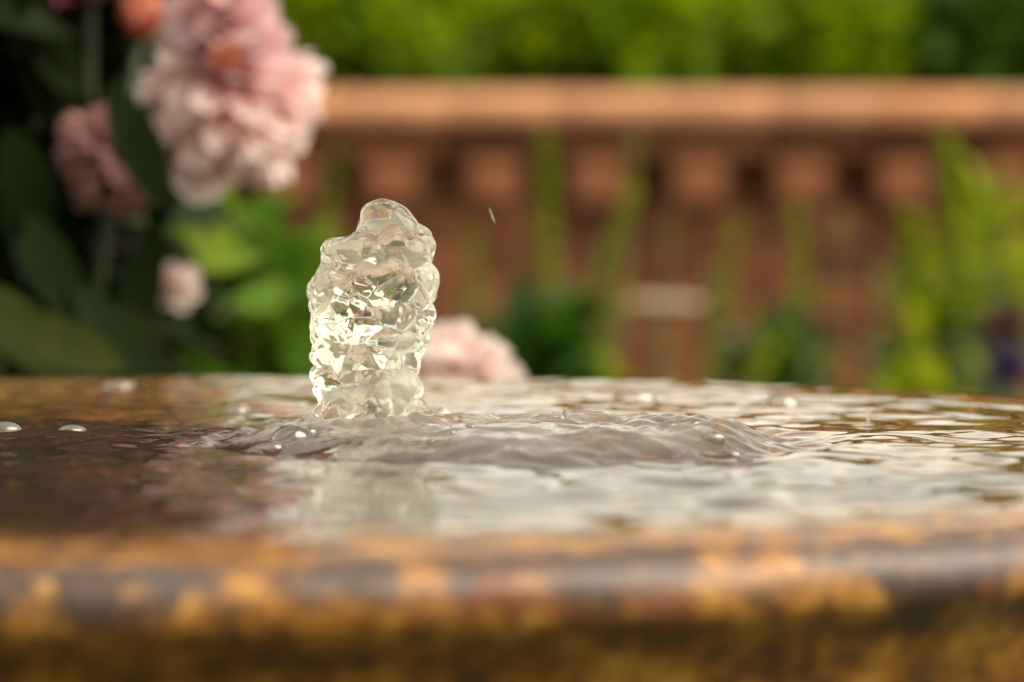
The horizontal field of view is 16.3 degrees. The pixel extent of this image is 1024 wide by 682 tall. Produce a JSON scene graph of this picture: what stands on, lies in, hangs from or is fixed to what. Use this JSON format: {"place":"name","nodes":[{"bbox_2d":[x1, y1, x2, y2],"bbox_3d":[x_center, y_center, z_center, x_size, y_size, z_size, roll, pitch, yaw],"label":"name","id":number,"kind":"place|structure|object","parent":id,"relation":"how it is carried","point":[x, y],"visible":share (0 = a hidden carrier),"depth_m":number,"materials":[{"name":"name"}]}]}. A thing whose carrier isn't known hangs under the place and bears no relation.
{"place":"outdoors","nodes":[
{"label":"outdoors","id":0,"kind":"place"},
{"label":"ground","id":1,"kind":"structure","parent":0,"visible":0},
{"bbox_2d":[277,0,457,130],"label":"garden shrub","id":2,"kind":"object","parent":1,"relation":"on","point":[370,45],"visible":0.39,"depth_m":8.80,"materials":[{"name":"green plant"}]},
{"bbox_2d":[404,0,482,130],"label":"garden shrub","id":3,"kind":"object","parent":1,"relation":"on","point":[449,26],"visible":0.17,"depth_m":9.17,"materials":[{"name":"green plant"}]},
{"bbox_2d":[418,319,526,378],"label":"peony bush","id":4,"kind":"object","parent":1,"relation":"on","point":[461,348],"visible":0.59,"depth_m":2.10,"materials":[{"name":"pink plant"}]},
{"bbox_2d":[0,526,1023,681],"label":"fountain basin","id":5,"kind":"object","parent":1,"relation":"on","point":[945,606],"visible":0.41,"depth_m":0.95,"materials":[{"name":"brown stone"}]},
{"bbox_2d":[0,376,1023,560],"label":"water","id":6,"kind":"structure","parent":5,"relation":"in","point":[148,468],"depth_m":1.21,"materials":[{"name":"clear liquid"}]},
{"bbox_2d":[0,422,20,428],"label":"bubble","id":7,"kind":"object","parent":6,"relation":"on","point":[14,425],"visible":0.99,"depth_m":1.42,"materials":[{"name":"clear liquid"}]},
{"bbox_2d":[59,425,84,429],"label":"bubble","id":8,"kind":"object","parent":6,"relation":"on","point":[72,426],"visible":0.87,"depth_m":1.43,"materials":[{"name":"clear liquid"}]},
{"bbox_2d":[101,380,135,387],"bbox_3d":[-0.191,0.021,1.742,0.018,0.004,0.017,0,2,0],"label":"bubble","id":9,"kind":"object","parent":6,"relation":"on","point":[118,382],"visible":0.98,"depth_m":1.75,"materials":[{"name":"clear liquid"}]},
{"bbox_2d":[226,405,249,410],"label":"bubble","id":10,"kind":"object","parent":6,"relation":"on","point":[237,406],"visible":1,"depth_m":1.56,"materials":[{"name":"clear liquid"}]},
{"bbox_2d":[261,441,284,448],"bbox_3d":[-0.088,0.038,1.317,0.009,0.003,0.009,0,2,0],"label":"bubble","id":11,"kind":"object","parent":6,"relation":"on","point":[272,442],"visible":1,"depth_m":1.32,"materials":[{"name":"clear liquid"}]},
{"bbox_2d":[275,455,295,457],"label":"bubble","id":12,"kind":"object","parent":6,"relation":"on","point":[289,456],"visible":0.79,"depth_m":1.30,"materials":[{"name":"clear liquid"}]},
{"bbox_2d":[271,424,312,439],"bbox_3d":[-0.082,0.034,1.333,0.016,0.007,0.016,0,2,0],"label":"bubble","id":13,"kind":"object","parent":6,"relation":"on","point":[287,428],"visible":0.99,"depth_m":1.34,"materials":[{"name":"clear liquid"}]},
{"bbox_2d":[306,198,439,419],"bbox_3d":[-0.054,-0.011,1.390,0.052,0.088,0.054,0,2,0],"label":"water jet","id":14,"kind":"object","parent":6,"relation":"on","point":[372,287],"visible":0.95,"depth_m":1.37,"materials":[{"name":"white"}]},
{"bbox_2d":[562,410,567,417],"bbox_3d":[0.020,0.029,1.377,0.002,0.006,0.002,0,2,0],"label":"water drop","id":15,"kind":"object","parent":6,"relation":"on","point":[564,414],"visible":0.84,"depth_m":1.38,"materials":[{"name":"white"}]},
{"bbox_2d":[613,388,657,399],"bbox_3d":[0.057,0.025,1.650,0.021,0.006,0.021,0,2,0],"label":"bubble","id":16,"kind":"object","parent":6,"relation":"on","point":[624,392],"visible":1,"depth_m":1.66,"materials":[{"name":"clear liquid"}]},
{"bbox_2d":[659,420,680,425],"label":"bubble","id":17,"kind":"object","parent":6,"relation":"on","point":[667,422],"visible":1,"depth_m":1.32,"materials":[{"name":"clear liquid"}]},
{"bbox_2d":[679,417,704,422],"bbox_3d":[0.067,0.030,1.333,0.011,0.003,0.011,0,2,0],"label":"bubble","id":18,"kind":"object","parent":6,"relation":"on","point":[690,419],"visible":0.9,"depth_m":1.34,"materials":[{"name":"clear liquid"}]},
{"bbox_2d":[703,430,726,437],"bbox_3d":[0.073,0.034,1.300,0.010,0.003,0.010,0,2,0],"label":"bubble","id":19,"kind":"object","parent":6,"relation":"on","point":[718,433],"visible":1,"depth_m":1.30,"materials":[{"name":"clear liquid"}]},
{"bbox_2d":[722,449,742,454],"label":"bubble","id":20,"kind":"object","parent":6,"relation":"on","point":[738,451],"visible":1,"depth_m":1.29,"materials":[{"name":"clear liquid"}]},
{"bbox_2d":[736,454,764,458],"bbox_3d":[0.085,0.041,1.274,0.011,0.002,0.011,0,2,0],"label":"bubble","id":21,"kind":"object","parent":6,"relation":"on","point":[751,455],"visible":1,"depth_m":1.28,"materials":[{"name":"clear liquid"}]},
{"bbox_2d":[748,401,772,404],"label":"bubble","id":22,"kind":"object","parent":6,"relation":"on","point":[755,402],"visible":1,"depth_m":1.60,"materials":[{"name":"clear liquid"}]},
{"bbox_2d":[763,393,802,404],"bbox_3d":[0.121,0.026,1.600,0.018,0.006,0.018,0,2,0],"label":"bubble","id":23,"kind":"object","parent":6,"relation":"on","point":[795,399],"visible":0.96,"depth_m":1.60,"materials":[{"name":"clear liquid"}]},
{"bbox_2d":[449,0,743,130],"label":"garden shrub","id":24,"kind":"object","parent":1,"relation":"on","point":[587,45],"visible":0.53,"depth_m":8.58,"materials":[{"name":"green plant"}]},
{"bbox_2d":[231,91,1023,397],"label":"brick wall","id":25,"kind":"structure","parent":1,"relation":"on","point":[711,165],"depth_m":7.21,"materials":[{"name":"orange brick"}]},
{"bbox_2d":[696,0,749,90],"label":"garden shrub","id":26,"kind":"object","parent":1,"relation":"on","point":[724,9],"visible":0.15,"depth_m":9.01,"materials":[{"name":"green plant"}]},
{"bbox_2d":[711,0,948,90],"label":"garden shrub","id":27,"kind":"object","parent":1,"relation":"on","point":[825,45],"visible":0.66,"depth_m":8.69,"materials":[{"name":"green plant"}]},
{"bbox_2d":[876,0,1023,130],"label":"garden shrub","id":28,"kind":"object","parent":1,"relation":"on","point":[978,45],"visible":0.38,"depth_m":8.74,"materials":[{"name":"green plant"}]},
{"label":"soil","id":29,"kind":"structure","parent":0,"visible":0},
{"bbox_2d":[0,0,328,377],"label":"peony bush","id":30,"kind":"object","parent":29,"relation":"on","point":[131,131],"visible":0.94,"depth_m":2.31,"materials":[{"name":"green plant"}]},
{"bbox_2d":[169,181,344,376],"bbox_3d":[-0.219,0.297,3.091,0.478,0.911,0.557,0,2,0],"label":"peony bush","id":31,"kind":"object","parent":29,"relation":"on","point":[273,256],"visible":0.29,"depth_m":3.06,"materials":[{"name":"green plant"}]},
{"bbox_2d":[320,151,341,247],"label":"spire plant","id":32,"kind":"object","parent":29,"relation":"on","point":[328,229],"visible":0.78,"depth_m":5.39,"materials":[{"name":"green plant"}]},
{"bbox_2d":[457,225,487,330],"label":"spire plant","id":33,"kind":"object","parent":29,"relation":"on","point":[472,293],"visible":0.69,"depth_m":5.80,"materials":[{"name":"green plant"}]},
{"bbox_2d":[452,268,625,379],"bbox_3d":[0.025,0.312,4.305,0.227,0.798,0.291,1,2,19],"label":"leafy plant","id":34,"kind":"object","parent":29,"relation":"on","point":[551,337],"visible":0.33,"depth_m":4.27,"materials":[{"name":"green plant"}]},
{"bbox_2d":[531,130,628,308],"bbox_3d":[0.058,0.184,5.234,0.270,0.981,0.166,0,2,6],"label":"spire plant","id":35,"kind":"object","parent":29,"relation":"on","point":[546,208],"visible":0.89,"depth_m":5.19,"materials":[{"name":"green plant"}]},
{"bbox_2d":[583,240,607,294],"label":"spire plant","id":36,"kind":"object","parent":29,"relation":"on","point":[592,288],"visible":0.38,"depth_m":4.80,"materials":[{"name":"green plant"}]},
{"bbox_2d":[592,265,626,374],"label":"spire plant","id":37,"kind":"object","parent":29,"relation":"on","point":[611,310],"visible":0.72,"depth_m":4.70,"materials":[{"name":"green plant"}]},
{"bbox_2d":[584,334,639,379],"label":"leafy plant","id":38,"kind":"object","parent":29,"relation":"on","point":[622,376],"visible":0.03,"depth_m":5.96,"materials":[{"name":"green plant"}]},
{"bbox_2d":[586,184,639,294],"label":"spire plant","id":39,"kind":"object","parent":29,"relation":"on","point":[631,197],"visible":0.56,"depth_m":4.89,"materials":[{"name":"green plant"}]},
{"bbox_2d":[587,129,642,379],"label":"spire plant","id":40,"kind":"object","parent":29,"relation":"on","point":[610,361],"visible":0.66,"depth_m":5.40,"materials":[{"name":"green plant"}]},
{"bbox_2d":[622,296,703,380],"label":"cream flower","id":41,"kind":"object","parent":29,"relation":"on","point":[651,303],"visible":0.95,"depth_m":5.49,"materials":[{"name":"beige plant"}]},
{"bbox_2d":[662,205,675,380],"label":"spire plant","id":42,"kind":"object","parent":29,"relation":"on","point":[670,242],"visible":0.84,"depth_m":6.20,"materials":[{"name":"green plant"}]},
{"bbox_2d":[706,264,721,382],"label":"spire plant","id":43,"kind":"object","parent":29,"relation":"on","point":[714,293],"visible":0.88,"depth_m":4.90,"materials":[{"name":"green plant"}]},
{"bbox_2d":[695,218,743,381],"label":"spire plant","id":44,"kind":"object","parent":29,"relation":"on","point":[724,309],"visible":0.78,"depth_m":5.20,"materials":[{"name":"green plant"}]},
{"bbox_2d":[744,305,786,384],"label":"spire plant","id":45,"kind":"object","parent":29,"relation":"on","point":[756,377],"visible":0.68,"depth_m":5.21,"materials":[{"name":"green plant"}]},
{"bbox_2d":[701,289,863,387],"bbox_3d":[0.447,0.281,5.915,0.265,0.738,0.274,1,3,31],"label":"leafy plant","id":46,"kind":"object","parent":29,"relation":"on","point":[787,355],"visible":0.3,"depth_m":5.87,"materials":[{"name":"green plant"}]},
{"bbox_2d":[744,205,867,387],"bbox_3d":[0.499,0.223,5.647,0.260,0.874,0.164,1,2,22],"label":"spire plant","id":47,"kind":"object","parent":29,"relation":"on","point":[799,279],"visible":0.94,"depth_m":5.60,"materials":[{"name":"green plant"}]},
{"bbox_2d":[826,209,846,387],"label":"spire plant","id":48,"kind":"object","parent":29,"relation":"on","point":[835,293],"visible":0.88,"depth_m":5.60,"materials":[{"name":"green plant"}]},
{"bbox_2d":[867,255,896,388],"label":"spire plant","id":49,"kind":"object","parent":29,"relation":"on","point":[876,355],"visible":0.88,"depth_m":4.80,"materials":[{"name":"green plant"}]},
{"bbox_2d":[856,209,952,364],"bbox_3d":[0.540,0.253,4.917,0.151,0.870,0.230,2,3,41],"label":"spire plant","id":50,"kind":"object","parent":29,"relation":"on","point":[917,286],"visible":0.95,"depth_m":4.89,"materials":[{"name":"green plant"}]},
{"bbox_2d":[863,351,972,392],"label":"leafy plant","id":51,"kind":"object","parent":29,"relation":"on","point":[917,374],"visible":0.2,"depth_m":4.39,"materials":[{"name":"green plant"}]},
{"bbox_2d":[858,272,1023,396],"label":"leafy plant","id":52,"kind":"object","parent":29,"relation":"on","point":[940,337],"visible":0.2,"depth_m":5.25,"materials":[{"name":"green plant"}]},
{"bbox_2d":[932,130,1010,393],"bbox_3d":[0.645,0.204,4.809,0.238,0.975,0.194,0,2,9],"label":"spire plant","id":53,"kind":"object","parent":29,"relation":"on","point":[966,305],"visible":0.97,"depth_m":4.79,"materials":[{"name":"green plant"}]},
{"bbox_2d":[927,152,1023,395],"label":"leafy plant","id":54,"kind":"object","parent":29,"relation":"on","point":[978,217],"visible":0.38,"depth_m":5.20,"materials":[{"name":"green plant"}]},
{"bbox_2d":[948,165,1012,394],"bbox_3d":[0.686,0.219,5.026,0.209,0.929,0.184,-2,3,-44],"label":"spire plant","id":55,"kind":"object","parent":29,"relation":"on","point":[995,244],"visible":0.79,"depth_m":5.00,"materials":[{"name":"green plant"}]},
{"bbox_2d":[979,300,1023,396],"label":"purple flower","id":56,"kind":"object","parent":29,"relation":"on","point":[1000,322],"visible":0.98,"depth_m":4.50,"materials":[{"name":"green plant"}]}
]}

